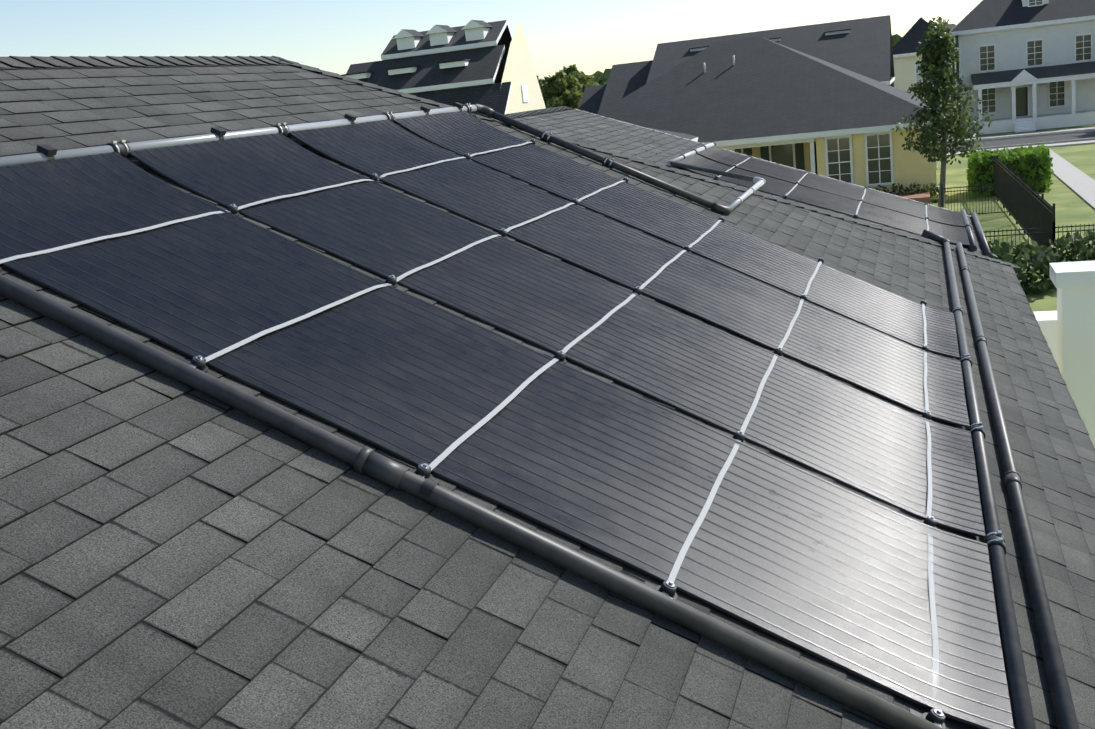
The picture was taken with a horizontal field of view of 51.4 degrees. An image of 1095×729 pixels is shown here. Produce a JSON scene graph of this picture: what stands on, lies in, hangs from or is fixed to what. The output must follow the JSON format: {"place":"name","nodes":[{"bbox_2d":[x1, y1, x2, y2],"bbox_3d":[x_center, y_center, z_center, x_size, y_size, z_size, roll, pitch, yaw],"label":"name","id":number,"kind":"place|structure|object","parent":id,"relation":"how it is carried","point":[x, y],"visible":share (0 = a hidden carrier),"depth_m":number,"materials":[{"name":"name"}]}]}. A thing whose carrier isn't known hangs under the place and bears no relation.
{"place":"outdoors","nodes":[
{"label":"outdoors","id":0,"kind":"place"},
{"bbox_2d":[0,0,981,85],"label":"sky","id":1,"kind":"structure","parent":0,"point":[594,36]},
{"bbox_2d":[0,56,1094,728],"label":"shingle roof","id":2,"kind":"structure","parent":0,"point":[174,554],"depth_m":2.64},
{"bbox_2d":[0,56,1021,268],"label":"ridge hip caps","id":3,"kind":"object","parent":2,"relation":"on","point":[33,62],"visible":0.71,"depth_m":7.24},
{"bbox_2d":[645,127,697,141],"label":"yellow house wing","id":4,"kind":"structure","parent":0,"point":[688,136],"depth_m":51.49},
{"bbox_2d":[512,109,984,255],"bbox_3d":[1.542,-1.629,10.647,4.824,1.759,6.950,-2,14,18],"label":"roof face","id":5,"kind":"object","parent":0,"point":[638,142],"visible":0.19,"depth_m":12.63},
{"bbox_2d":[503,106,574,117],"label":"roof ridge caps","id":6,"kind":"object","parent":5,"relation":"on","point":[532,112],"visible":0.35,"depth_m":13.14,"materials":[{"name":"grey"}]},
{"bbox_2d":[596,36,941,203],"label":"yellow house","id":7,"kind":"structure","parent":0,"point":[759,97],"depth_m":52.23,"materials":[{"name":"paint"}]},
{"bbox_2d":[930,102,1094,311],"bbox_3d":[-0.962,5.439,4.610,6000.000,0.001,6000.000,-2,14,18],"label":"ground","id":8,"kind":"structure","parent":0,"point":[1072,208],"depth_m":45.82,"materials":[{"name":"green plant"}]},
{"bbox_2d":[342,20,545,115],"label":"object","id":9,"kind":"object","parent":8,"relation":"on","point":[488,64],"visible":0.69,"depth_m":46.64,"materials":[{"name":"beige paint"}]},
{"bbox_2d":[538,69,582,108],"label":"tree","id":10,"kind":"object","parent":8,"relation":"on","point":[557,89],"visible":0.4,"depth_m":91.44,"materials":[{"name":"green plant"}]},
{"bbox_2d":[563,64,597,92],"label":"tree","id":11,"kind":"object","parent":8,"relation":"on","point":[581,76],"visible":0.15,"depth_m":104.02,"materials":[{"name":"green plant"}]},
{"bbox_2d":[578,15,894,113],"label":"house roof","id":12,"kind":"structure","parent":8,"relation":"on","point":[863,46],"depth_m":70.80,"materials":[{"name":"grey"}]},
{"bbox_2d":[583,18,955,86],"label":"distant treeline","id":13,"kind":"object","parent":8,"relation":"on","point":[600,78],"depth_m":187.61,"materials":[{"name":"green plant"}]},
{"bbox_2d":[893,17,958,138],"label":"cream house","id":14,"kind":"structure","parent":8,"relation":"on","point":[905,57],"depth_m":83.79,"materials":[{"name":"beige paint"}]},
{"bbox_2d":[891,16,992,207],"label":"tree","id":15,"kind":"object","parent":8,"relation":"on","point":[938,52],"visible":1,"depth_m":45.09,"materials":[{"name":"green plant"}]},
{"bbox_2d":[868,180,1094,294],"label":"shrubs","id":16,"kind":"object","parent":8,"relation":"on","point":[1023,253],"visible":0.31,"depth_m":29.25,"materials":[{"name":"green plant"}]},
{"bbox_2d":[966,144,1053,197],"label":"clipped hedge","id":17,"kind":"object","parent":8,"relation":"on","point":[1030,164],"visible":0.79,"depth_m":48.59,"materials":[{"name":"green plant"}]},
{"bbox_2d":[941,151,1094,264],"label":"black metal fence","id":18,"kind":"object","parent":8,"relation":"on","point":[1030,210],"visible":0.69,"depth_m":38.11,"materials":[{"name":"black metal"}]},
{"bbox_2d":[936,131,1094,149],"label":"street","id":19,"kind":"structure","parent":0,"point":[1039,139],"depth_m":74.95,"materials":[{"name":"grey asphalt"}]},
{"bbox_2d":[937,127,1094,209],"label":"sidewalk","id":20,"kind":"structure","parent":0,"point":[1079,183],"depth_m":64.50,"materials":[{"name":"concrete"}]},
{"bbox_2d":[949,0,1094,134],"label":"grey house","id":21,"kind":"structure","parent":0,"point":[1024,65],"depth_m":84.55,"materials":[{"name":"white paint"}]},
{"bbox_2d":[1033,260,1094,447],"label":"wall","id":22,"kind":"structure","parent":0,"point":[1067,327],"depth_m":9.04,"materials":[{"name":"beige paint"}]},
{"bbox_2d":[577,109,970,215],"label":"roof and trim","id":23,"kind":"structure","parent":22,"relation":"on","point":[773,162],"depth_m":13.80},
{"bbox_2d":[713,155,928,237],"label":"strap clips","id":24,"kind":"object","parent":23,"relation":"on","point":[785,195],"visible":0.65,"depth_m":11.33,"materials":[{"name":"black plastic"}]},
{"bbox_2d":[678,145,969,245],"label":"solar panels","id":25,"kind":"object","parent":23,"relation":"on","point":[875,207],"visible":0.94,"depth_m":12.13,"materials":[{"name":"grey"}]},
{"bbox_2d":[718,157,928,230],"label":"straps","id":26,"kind":"object","parent":25,"relation":"on","point":[858,205],"visible":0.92,"depth_m":12.15,"materials":[{"name":"grey"}]},
{"bbox_3d":[-2.741,0.094,4.621,9.660,2.595,15.630,-2,14,18],"label":"roof","id":27,"kind":"object","parent":22,"relation":"on","visible":0},
{"bbox_2d":[0,139,945,728],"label":"strap clips","id":28,"kind":"object","parent":27,"relation":"attached to","point":[670,587],"visible":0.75,"depth_m":4.01,"materials":[{"name":"black plastic"}]},
{"bbox_2d":[0,110,1013,728],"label":"solar panels","id":29,"kind":"object","parent":27,"relation":"on","point":[816,566],"visible":0.96,"depth_m":4.01,"materials":[{"name":"grey"}]},
{"bbox_2d":[0,142,940,726],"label":"straps","id":30,"kind":"object","parent":29,"relation":"on","point":[440,458],"visible":0.88,"depth_m":3.96,"materials":[{"name":"grey"}]},
{"bbox_2d":[0,102,1078,728],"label":"pipework","id":31,"kind":"object","parent":27,"relation":"on","point":[366,460],"visible":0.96,"depth_m":3.06,"materials":[{"name":"black plastic"}]}
]}

